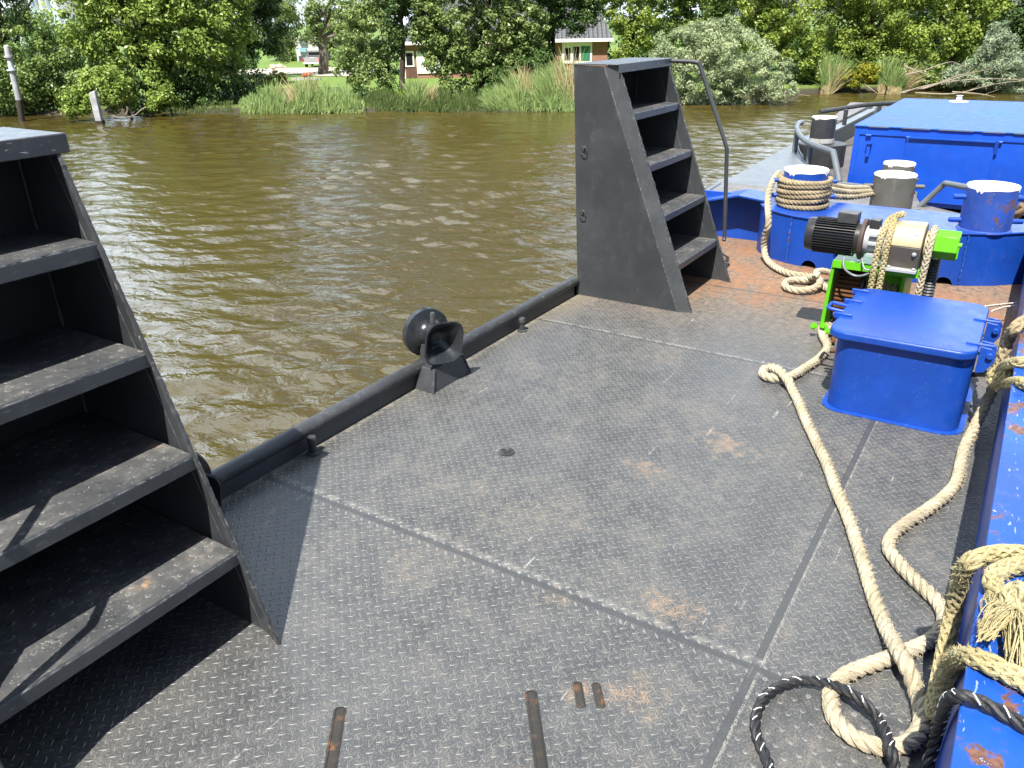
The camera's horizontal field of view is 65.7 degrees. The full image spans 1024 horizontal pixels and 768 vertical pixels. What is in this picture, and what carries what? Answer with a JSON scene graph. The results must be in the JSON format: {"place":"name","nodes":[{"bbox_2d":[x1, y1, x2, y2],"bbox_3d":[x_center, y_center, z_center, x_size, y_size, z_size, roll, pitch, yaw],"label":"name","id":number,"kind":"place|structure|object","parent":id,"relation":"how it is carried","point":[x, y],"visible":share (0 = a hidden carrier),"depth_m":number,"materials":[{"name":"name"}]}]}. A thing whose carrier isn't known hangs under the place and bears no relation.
{"place":"outdoors","nodes":[
{"label":"outdoors","id":0,"kind":"place"},
{"bbox_2d":[3,0,64,58],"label":"apartment building","id":1,"kind":"structure","parent":0,"point":[34,3],"depth_m":95.47,"materials":[{"name":"white glass"}]},
{"bbox_2d":[239,67,370,75],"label":"driveway","id":2,"kind":"structure","parent":0,"point":[296,70],"depth_m":63.90,"materials":[{"name":"grey concrete"}]},
{"bbox_2d":[270,64,286,69],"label":"stone heap","id":3,"kind":"object","parent":2,"relation":"on","point":[273,66],"visible":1,"depth_m":65.18,"materials":[{"name":"stone"}]},
{"bbox_2d":[0,15,1018,115],"bbox_3d":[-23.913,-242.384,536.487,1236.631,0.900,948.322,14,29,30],"label":"ground","id":4,"kind":"structure","parent":0,"point":[265,62],"depth_m":50.60,"materials":[{"name":"green plant"}]},
{"bbox_2d":[0,0,40,74],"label":"willow tree","id":5,"kind":"object","parent":4,"relation":"on","point":[18,5],"visible":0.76,"depth_m":39.10,"materials":[{"name":"green plant"}]},
{"bbox_2d":[0,10,98,115],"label":"broadleaf tree","id":6,"kind":"object","parent":4,"relation":"on","point":[40,87],"visible":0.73,"depth_m":39.23,"materials":[{"name":"green plant"}]},
{"bbox_2d":[0,5,118,80],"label":"tree","id":7,"kind":"object","parent":4,"relation":"on","point":[42,11],"visible":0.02,"depth_m":49.06,"materials":[{"name":"green plant"}]},
{"bbox_2d":[53,62,138,120],"bbox_3d":[-19.205,-13.387,36.666,3.590,2.722,2.151,-13,27,-24],"label":"overhanging shrub","id":8,"kind":"object","parent":4,"relation":"on","point":[107,84],"visible":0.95,"depth_m":36.37,"materials":[{"name":"green plant"}]},
{"bbox_2d":[33,0,261,97],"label":"lime tree","id":9,"kind":"object","parent":4,"relation":"on","point":[193,39],"visible":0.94,"depth_m":38.02,"materials":[{"name":"green plant"}]},
{"bbox_2d":[143,77,183,115],"bbox_3d":[-16.780,-13.646,37.941,1.688,2.005,1.483,2,25,7],"label":"overhanging shrub","id":10,"kind":"object","parent":4,"relation":"on","point":[159,97],"visible":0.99,"depth_m":37.66,"materials":[{"name":"green plant"}]},
{"bbox_2d":[128,60,259,113],"bbox_3d":[-16.101,-15.016,39.972,7.164,2.608,2.663,-9,26,-17],"label":"bank shrub","id":11,"kind":"object","parent":4,"relation":"on","point":[199,88],"visible":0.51,"depth_m":39.60,"materials":[{"name":"green plant"}]},
{"bbox_2d":[132,0,280,75],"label":"tree","id":12,"kind":"object","parent":4,"relation":"on","point":[255,62],"visible":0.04,"depth_m":55.99,"materials":[{"name":"green plant"}]},
{"bbox_2d":[172,0,290,96],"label":"broadleaf tree","id":13,"kind":"object","parent":4,"relation":"on","point":[261,13],"visible":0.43,"depth_m":42.88,"materials":[{"name":"green plant"}]},
{"bbox_2d":[247,70,295,87],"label":"juniper bush","id":14,"kind":"object","parent":4,"relation":"on","point":[274,75],"visible":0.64,"depth_m":45.76,"materials":[{"name":"green plant"}]},
{"bbox_2d":[292,73,320,80],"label":"flower planter","id":15,"kind":"object","parent":4,"relation":"on","point":[302,75],"visible":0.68,"depth_m":54.11,"materials":[{"name":"stone"}]},
{"bbox_2d":[302,50,319,66],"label":"pickup truck","id":16,"kind":"object","parent":4,"relation":"on","point":[312,58],"visible":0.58,"depth_m":68.59,"materials":[{"name":"paint"}]},
{"bbox_2d":[295,37,331,60],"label":"pale house","id":17,"kind":"structure","parent":4,"relation":"on","point":[303,50],"depth_m":80.64,"materials":[{"name":"white glass"}]},
{"bbox_2d":[299,48,306,51],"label":"window","id":18,"kind":"structure","parent":17,"relation":"in","point":[300,49],"depth_m":80.45,"materials":[{"name":"blue glass"}]},
{"bbox_2d":[275,0,363,73],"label":"old tree","id":19,"kind":"object","parent":4,"relation":"on","point":[319,9],"visible":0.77,"depth_m":58.53,"materials":[{"name":"green plant"}]},
{"bbox_2d":[254,0,390,60],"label":"back tree","id":20,"kind":"object","parent":4,"relation":"on","point":[330,46],"visible":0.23,"depth_m":81.39,"materials":[{"name":"green plant"}]},
{"bbox_2d":[329,0,407,93],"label":"broadleaf tree","id":21,"kind":"object","parent":4,"relation":"on","point":[373,57],"visible":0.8,"depth_m":41.15,"materials":[{"name":"green plant"}]},
{"bbox_2d":[353,86,395,96],"bbox_3d":[-7.272,-14.471,40.099,3.217,1.161,1.416,-1,25,0],"label":"bank shrub","id":22,"kind":"object","parent":4,"relation":"on","point":[365,91],"visible":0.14,"depth_m":39.73,"materials":[{"name":"green plant"}]},
{"bbox_2d":[373,0,437,92],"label":"alder tree","id":23,"kind":"object","parent":4,"relation":"on","point":[401,8],"visible":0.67,"depth_m":40.14,"materials":[{"name":"green plant"}]},
{"bbox_2d":[408,0,551,95],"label":"broadleaf tree","id":24,"kind":"object","parent":4,"relation":"on","point":[456,51],"visible":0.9,"depth_m":39.80,"materials":[{"name":"green plant"}]},
{"bbox_2d":[398,0,612,78],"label":"brick house","id":25,"kind":"structure","parent":4,"relation":"on","point":[595,40],"depth_m":53.46,"materials":[{"name":"brick"}]},
{"bbox_2d":[405,51,414,66],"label":"window","id":26,"kind":"structure","parent":25,"relation":"in","point":[409,62],"depth_m":53.59,"materials":[{"name":"white glass"}]},
{"bbox_2d":[562,42,591,62],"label":"window","id":27,"kind":"structure","parent":25,"relation":"in","point":[587,46],"depth_m":53.46,"materials":[{"name":"white glass"}]},
{"bbox_2d":[455,47,562,95],"bbox_3d":[-0.819,-15.527,40.201,6.874,2.783,1.732,0,25,2],"label":"bank shrub","id":28,"kind":"object","parent":4,"relation":"on","point":[538,57],"visible":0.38,"depth_m":39.77,"materials":[{"name":"green plant"}]},
{"bbox_2d":[5,69,1023,112],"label":"bank grass","id":29,"kind":"structure","parent":4,"relation":"on","point":[464,100],"depth_m":38.40,"materials":[{"name":"green plant"}]},
{"bbox_2d":[533,0,603,74],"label":"dark tree","id":30,"kind":"object","parent":4,"relation":"on","point":[586,13],"visible":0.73,"depth_m":42.12,"materials":[{"name":"green plant"}]},
{"bbox_2d":[596,0,663,58],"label":"tree","id":31,"kind":"object","parent":4,"relation":"on","point":[628,28],"visible":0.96,"depth_m":42.99,"materials":[{"name":"green plant"}]},
{"bbox_2d":[568,0,731,67],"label":"tree","id":32,"kind":"object","parent":4,"relation":"on","point":[642,55],"visible":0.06,"depth_m":55.43,"materials":[{"name":"green plant"}]},
{"bbox_2d":[642,0,738,74],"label":"tree","id":33,"kind":"object","parent":4,"relation":"on","point":[680,10],"visible":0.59,"depth_m":44.10,"materials":[{"name":"green plant"}]},
{"bbox_2d":[713,0,832,81],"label":"tree","id":34,"kind":"object","parent":4,"relation":"on","point":[784,30],"visible":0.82,"depth_m":43.61,"materials":[{"name":"green plant"}]},
{"bbox_2d":[693,0,853,71],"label":"tree","id":35,"kind":"object","parent":4,"relation":"on","point":[733,10],"visible":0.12,"depth_m":54.02,"materials":[{"name":"green plant"}]},
{"bbox_2d":[813,0,956,67],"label":"tree","id":36,"kind":"object","parent":4,"relation":"on","point":[897,32],"visible":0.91,"depth_m":44.04,"materials":[{"name":"green plant"}]},
{"bbox_2d":[789,52,989,90],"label":"bank shrub","id":37,"kind":"object","parent":4,"relation":"on","point":[907,61],"visible":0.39,"depth_m":43.59,"materials":[{"name":"green plant"}]},
{"bbox_2d":[796,0,983,68],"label":"tree","id":38,"kind":"object","parent":4,"relation":"on","point":[847,23],"visible":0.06,"depth_m":52.97,"materials":[{"name":"green plant"}]},
{"bbox_2d":[912,0,1016,67],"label":"tree","id":39,"kind":"object","parent":4,"relation":"on","point":[960,23],"visible":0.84,"depth_m":43.97,"materials":[{"name":"green plant"}]},
{"bbox_2d":[909,1,1022,69],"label":"tree","id":40,"kind":"object","parent":4,"relation":"on","point":[933,20],"visible":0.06,"depth_m":52.46,"materials":[{"name":"green plant"}]},
{"bbox_2d":[962,0,1023,71],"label":"tree","id":41,"kind":"object","parent":4,"relation":"on","point":[1016,18],"visible":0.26,"depth_m":45.10,"materials":[{"name":"green plant"}]},
{"bbox_2d":[1,0,1020,28],"label":"sky","id":42,"kind":"structure","parent":0,"point":[299,7],"materials":[{"name":"white"}]},
{"bbox_2d":[0,89,1023,470],"bbox_3d":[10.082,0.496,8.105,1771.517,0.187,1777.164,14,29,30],"label":"water","id":43,"kind":"structure","parent":0,"point":[276,273],"depth_m":17.14,"materials":[{"name":"brown liquid"}]},
{"bbox_2d":[4,45,24,120],"bbox_3d":[-23.040,-13.562,36.939,0.440,4.083,0.480,14,29,30],"label":"mooring pole","id":44,"kind":"object","parent":43,"relation":"in","point":[9,56],"visible":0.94,"depth_m":36.68,"materials":[{"name":"white wood"}]},
{"bbox_2d":[89,90,104,123],"bbox_3d":[-18.648,-12.157,35.725,0.320,2.000,0.300,-1,25,0],"label":"mooring post","id":45,"kind":"object","parent":43,"relation":"in","point":[96,107],"visible":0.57,"depth_m":35.52,"materials":[{"name":"white wood"}]},
{"bbox_2d":[112,106,145,117],"bbox_3d":[-17.217,-12.220,35.688,1.479,0.495,0.442,-12,27,-22],"label":"dead branch","id":46,"kind":"object","parent":43,"relation":"in","point":[127,111],"visible":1,"depth_m":35.82,"materials":[{"name":"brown wood"}]},
{"bbox_2d":[238,68,365,113],"bbox_3d":[-10.435,-14.399,38.859,7.303,1.972,2.649,2,25,6],"label":"reed bed","id":47,"kind":"object","parent":43,"relation":"on","point":[263,99],"visible":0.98,"depth_m":38.23,"materials":[{"name":"green plant"}]},
{"bbox_2d":[398,76,431,106],"bbox_3d":[-4.644,-14.251,38.813,1.684,1.545,2.728,-5,25,-9],"label":"reed bed","id":48,"kind":"object","parent":43,"relation":"on","point":[412,86],"visible":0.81,"depth_m":38.39,"materials":[{"name":"green plant"}]},
{"bbox_2d":[419,80,439,102],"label":"straw reeds","id":49,"kind":"object","parent":43,"relation":"on","point":[428,88],"visible":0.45,"depth_m":38.73,"materials":[{"name":"beige plant"}]},
{"bbox_2d":[477,47,588,111],"bbox_3d":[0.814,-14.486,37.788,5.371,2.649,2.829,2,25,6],"label":"reed bed","id":50,"kind":"object","parent":43,"relation":"on","point":[537,99],"visible":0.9,"depth_m":37.27,"materials":[{"name":"green plant"}]},
{"bbox_2d":[645,14,799,105],"bbox_3d":[9.976,-15.544,38.271,7.640,4.271,3.430,2,25,6],"label":"silver bush","id":51,"kind":"object","parent":43,"relation":"on","point":[709,54],"visible":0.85,"depth_m":37.79,"materials":[{"name":"green plant"}]},
{"bbox_2d":[770,85,808,102],"bbox_3d":[13.358,-13.906,37.969,1.850,0.856,0.278,5,25,13],"label":"dead branch","id":52,"kind":"object","parent":43,"relation":"on","point":[789,97],"visible":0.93,"depth_m":38.13,"materials":[{"name":"brown wood"}]},
{"bbox_2d":[808,48,856,93],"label":"reed clump","id":53,"kind":"object","parent":43,"relation":"on","point":[824,77],"visible":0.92,"depth_m":42.59,"materials":[{"name":"green plant"}]},
{"bbox_2d":[839,62,885,92],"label":"yellow shrub","id":54,"kind":"object","parent":43,"relation":"on","point":[866,71],"visible":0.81,"depth_m":42.47,"materials":[{"name":"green plant"}]},
{"bbox_2d":[705,95,1023,218],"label":"tugboat","id":55,"kind":"object","parent":43,"relation":"on","point":[950,148],"visible":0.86,"depth_m":7.83,"materials":[{"name":"blue paint"}]},
{"bbox_2d":[798,115,846,168],"bbox_3d":[3.989,-3.091,10.184,0.579,0.664,0.579,14,29,30],"label":"bollard","id":56,"kind":"object","parent":55,"relation":"on","point":[822,129],"visible":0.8,"depth_m":10.01,"materials":[{"name":"grey metal"}]},
{"bbox_2d":[863,170,924,209],"bbox_3d":[3.062,-1.505,6.393,0.340,0.379,0.340,-15,28,-28],"label":"bollard","id":57,"kind":"object","parent":55,"relation":"on","point":[894,188],"visible":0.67,"depth_m":6.26,"materials":[{"name":"grey metal"}]},
{"bbox_2d":[829,192,874,199],"bbox_3d":[2.626,-1.462,6.136,0.726,0.135,0.062,-21,32,-37],"label":"mooring rope","id":58,"kind":"object","parent":57,"relation":"attached to","point":[852,196],"visible":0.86,"depth_m":6.13,"materials":[{"name":"beige fabric"}]},
{"bbox_2d":[831,187,872,194],"bbox_3d":[2.616,-1.496,6.128,0.728,0.162,0.064,-22,32,-37],"label":"mooring rope","id":59,"kind":"object","parent":57,"relation":"attached to","point":[836,190],"visible":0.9,"depth_m":6.09,"materials":[{"name":"beige fabric"}]},
{"bbox_2d":[882,160,918,181],"bbox_3d":[3.532,-1.834,7.296,0.342,0.404,0.293,14,29,30],"label":"bollard","id":60,"kind":"object","parent":55,"relation":"on","point":[904,165],"visible":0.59,"depth_m":7.15,"materials":[{"name":"white metal"}]},
{"bbox_2d":[1014,202,1023,218],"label":"mooring rope","id":61,"kind":"object","parent":55,"relation":"on","point":[1019,212],"visible":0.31,"depth_m":7.14,"materials":[{"name":"beige fabric"}]},
{"bbox_2d":[820,62,933,94],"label":"straw reeds","id":62,"kind":"object","parent":43,"relation":"on","point":[881,88],"visible":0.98,"depth_m":42.43,"materials":[{"name":"beige plant"}]},
{"bbox_2d":[872,52,911,90],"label":"reed clump","id":63,"kind":"object","parent":43,"relation":"on","point":[890,74],"visible":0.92,"depth_m":42.08,"materials":[{"name":"green plant"}]},
{"bbox_2d":[865,62,1023,96],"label":"fallen branches","id":64,"kind":"object","parent":43,"relation":"on","point":[931,85],"visible":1,"depth_m":40.34,"materials":[{"name":"brown wood"}]},
{"bbox_2d":[939,20,1023,93],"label":"grey willow","id":65,"kind":"object","parent":43,"relation":"on","point":[1011,63],"visible":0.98,"depth_m":40.88,"materials":[{"name":"green plant"}]},
{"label":"barge hull","id":66,"kind":"structure","parent":43,"relation":"in","visible":0},
{"bbox_2d":[0,236,1023,767],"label":"deck","id":67,"kind":"structure","parent":66,"relation":"on","point":[634,550],"depth_m":2.59,"materials":[{"name":"grey metal"}]},
{"bbox_2d":[0,127,281,767],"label":"steel steps","id":68,"kind":"structure","parent":67,"relation":"on","point":[115,531],"depth_m":2.15,"materials":[{"name":"black metal"}]},
{"bbox_2d":[195,452,221,509],"bbox_3d":[-1.181,0.394,2.815,0.236,0.279,0.297,21,33,40],"label":"roller fairlead","id":69,"kind":"object","parent":67,"relation":"on","point":[214,483],"visible":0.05,"depth_m":2.80,"materials":[{"name":"black metal"}]},
{"bbox_2d":[306,435,320,456],"bbox_3d":[-0.837,0.256,3.324,0.060,0.081,0.060,14,29,30],"label":"deck pin","id":70,"kind":"object","parent":67,"relation":"on","point":[313,451],"visible":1,"depth_m":3.31,"materials":[{"name":"black metal"}]},
{"bbox_2d":[211,276,578,498],"bbox_3d":[-0.837,0.191,3.412,0.070,0.126,8.560,14,29,30],"label":"side rail","id":71,"kind":"object","parent":67,"relation":"on","point":[251,466],"visible":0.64,"depth_m":3.57,"materials":[{"name":"black metal"}]},
{"bbox_2d":[403,307,470,393],"bbox_3d":[-0.374,-0.188,3.936,0.268,0.367,0.322,14,29,30],"label":"roller fairlead","id":72,"kind":"object","parent":67,"relation":"on","point":[433,338],"visible":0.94,"depth_m":3.89,"materials":[{"name":"black metal"}]},
{"bbox_2d":[499,448,514,455],"bbox_3d":[-0.022,0.283,3.320,0.067,0.008,0.067,14,29,30],"label":"deck plug","id":73,"kind":"object","parent":67,"relation":"on","point":[506,451],"visible":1,"depth_m":3.31,"materials":[{"name":"grey metal"}]},
{"bbox_2d":[517,317,526,332],"bbox_3d":[0.059,-0.346,4.593,0.060,0.081,0.060,14,29,30],"label":"deck pin","id":74,"kind":"object","parent":67,"relation":"on","point":[522,329],"visible":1,"depth_m":4.58,"materials":[{"name":"black metal"}]},
{"bbox_2d":[573,57,730,312],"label":"steel steps","id":75,"kind":"structure","parent":67,"relation":"on","point":[647,235],"depth_m":4.91,"materials":[{"name":"grey metal"}]},
{"bbox_2d":[705,189,771,240],"bbox_3d":[1.696,-1.364,6.373,0.697,0.383,0.280,14,29,30],"label":"wing plate","id":76,"kind":"object","parent":67,"relation":"on","point":[743,212],"visible":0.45,"depth_m":6.34,"materials":[{"name":"blue paint"}]},
{"bbox_2d":[761,170,827,293],"bbox_3d":[1.904,-1.083,5.526,0.320,0.587,1.287,-2,25,-1],"label":"bollard rope","id":77,"kind":"object","parent":67,"relation":"on","point":[800,277],"visible":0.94,"depth_m":5.49,"materials":[{"name":"beige fabric"}]},
{"bbox_2d":[804,268,830,280],"bbox_3d":[2.076,-0.729,5.282,0.290,0.129,0.174,-9,26,-17],"label":"bollard rope","id":78,"kind":"object","parent":67,"relation":"on","point":[816,273],"visible":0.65,"depth_m":5.23,"materials":[{"name":"beige fabric"}]},
{"bbox_2d":[830,336,835,351],"bbox_3d":[1.734,-0.238,4.305,0.048,0.048,0.221,7,26,17],"label":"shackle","id":79,"kind":"object","parent":67,"relation":"on","point":[833,341],"visible":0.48,"depth_m":4.30,"materials":[{"name":"metal"}]},
{"bbox_2d":[758,321,997,760],"bbox_3d":[1.298,0.199,3.155,1.043,0.277,2.857,14,29,30],"label":"deck rope","id":80,"kind":"object","parent":67,"relation":"on","point":[898,652],"visible":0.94,"depth_m":2.46,"materials":[{"name":"beige fabric"}]},
{"bbox_2d":[804,209,962,333],"bbox_3d":[2.003,-0.605,4.318,0.740,0.697,0.580,14,29,30],"label":"deck winch","id":81,"kind":"object","parent":67,"relation":"on","point":[848,237],"visible":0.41,"depth_m":4.11,"materials":[{"name":"metal"}]},
{"bbox_2d":[867,211,905,289],"bbox_3d":[1.917,-0.572,4.115,0.095,0.643,0.204,18,31,35],"label":"winch rope","id":82,"kind":"object","parent":81,"relation":"hanging from","point":[889,223],"visible":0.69,"depth_m":4.00,"materials":[{"name":"beige fabric"}]},
{"bbox_2d":[914,225,938,295],"bbox_3d":[2.118,-0.533,4.083,0.061,0.588,0.270,14,29,30],"label":"winch rope","id":83,"kind":"object","parent":81,"relation":"hanging from","point":[927,256],"visible":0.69,"depth_m":3.94,"materials":[{"name":"beige fabric"}]},
{"bbox_2d":[750,675,1023,767],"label":"black rope","id":84,"kind":"object","parent":67,"relation":"on","point":[949,700],"visible":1,"depth_m":1.87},
{"bbox_2d":[756,197,1023,285],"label":"bow bulwark","id":85,"kind":"object","parent":67,"relation":"on","point":[983,259],"visible":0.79,"depth_m":5.37,"materials":[{"name":"blue paint"}]},
{"bbox_2d":[771,165,837,209],"bbox_3d":[2.160,-1.454,5.859,0.333,0.274,0.337,-16,28,-29],"label":"bollard","id":86,"kind":"object","parent":85,"relation":"on","point":[814,173],"visible":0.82,"depth_m":5.74,"materials":[{"name":"white metal"}]},
{"bbox_2d":[775,173,834,210],"bbox_3d":[2.159,-1.430,5.872,0.409,0.247,0.411,14,29,30],"label":"bollard rope","id":87,"kind":"object","parent":86,"relation":"attached to","point":[823,193],"visible":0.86,"depth_m":5.73,"materials":[{"name":"beige fabric"}]},
{"bbox_2d":[833,183,870,189],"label":"mooring rope","id":88,"kind":"object","parent":86,"relation":"attached to","point":[844,186],"visible":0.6,"depth_m":6.15,"materials":[{"name":"beige fabric"}]},
{"bbox_2d":[948,180,1023,234],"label":"bollard","id":89,"kind":"object","parent":85,"relation":"on","point":[989,207],"visible":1,"depth_m":5.05,"materials":[{"name":"blue metal"}]},
{"bbox_2d":[822,288,1002,434],"bbox_3d":[1.821,-0.138,3.691,0.719,0.400,0.708,14,29,30],"label":"deck hatch","id":90,"kind":"object","parent":67,"relation":"on","point":[905,360],"visible":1,"depth_m":3.47,"materials":[{"name":"blue paint"}]},
{"bbox_2d":[971,370,988,377],"bbox_3d":[2.039,-0.043,3.488,0.048,0.216,0.467,6,26,15],"label":"hatch line","id":91,"kind":"object","parent":90,"relation":"attached to","point":[983,374],"visible":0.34,"depth_m":3.38,"materials":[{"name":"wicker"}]},
{"bbox_2d":[935,278,1023,767],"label":"bulwark","id":92,"kind":"object","parent":67,"relation":"on","point":[973,737],"visible":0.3,"depth_m":1.90,"materials":[{"name":"blue paint"}]},
{"bbox_2d":[920,542,1023,725],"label":"mooring rope","id":93,"kind":"object","parent":92,"relation":"hanging from","point":[950,661],"visible":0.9,"depth_m":1.86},
{"bbox_2d":[976,591,1023,670],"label":"frayed rope end","id":94,"kind":"object","parent":92,"relation":"on","point":[995,620],"visible":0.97,"depth_m":1.61,"materials":[{"name":"beige fabric"}]},
{"bbox_2d":[978,555,1023,667],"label":"mooring rope","id":95,"kind":"object","parent":92,"relation":"on","point":[996,574],"visible":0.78,"depth_m":1.76,"materials":[{"name":"beige fabric"}]},
{"bbox_2d":[985,302,1017,306],"bbox_3d":[2.607,-0.421,4.214,0.015,0.159,0.664,22,33,40],"label":"deck line","id":96,"kind":"object","parent":92,"relation":"attached to","point":[1001,304],"visible":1,"depth_m":4.16,"materials":[{"name":"beige fabric"}]},
{"bbox_2d":[991,305,1017,311],"bbox_3d":[2.717,-0.423,4.394,0.515,0.109,0.036,-23,33,-39],"label":"deck line","id":97,"kind":"object","parent":92,"relation":"attached to","point":[1004,307],"visible":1,"depth_m":4.47,"materials":[{"name":"beige fabric"}]},
{"bbox_2d":[986,355,1023,391],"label":"mooring rope","id":98,"kind":"object","parent":92,"relation":"on","point":[1002,378],"visible":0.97,"depth_m":3.03,"materials":[{"name":"beige fabric"}]},
{"bbox_2d":[992,314,1023,367],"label":"mooring rope","id":99,"kind":"object","parent":92,"relation":"on","point":[1011,334],"visible":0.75,"depth_m":3.26,"materials":[{"name":"beige fabric"}]}
]}

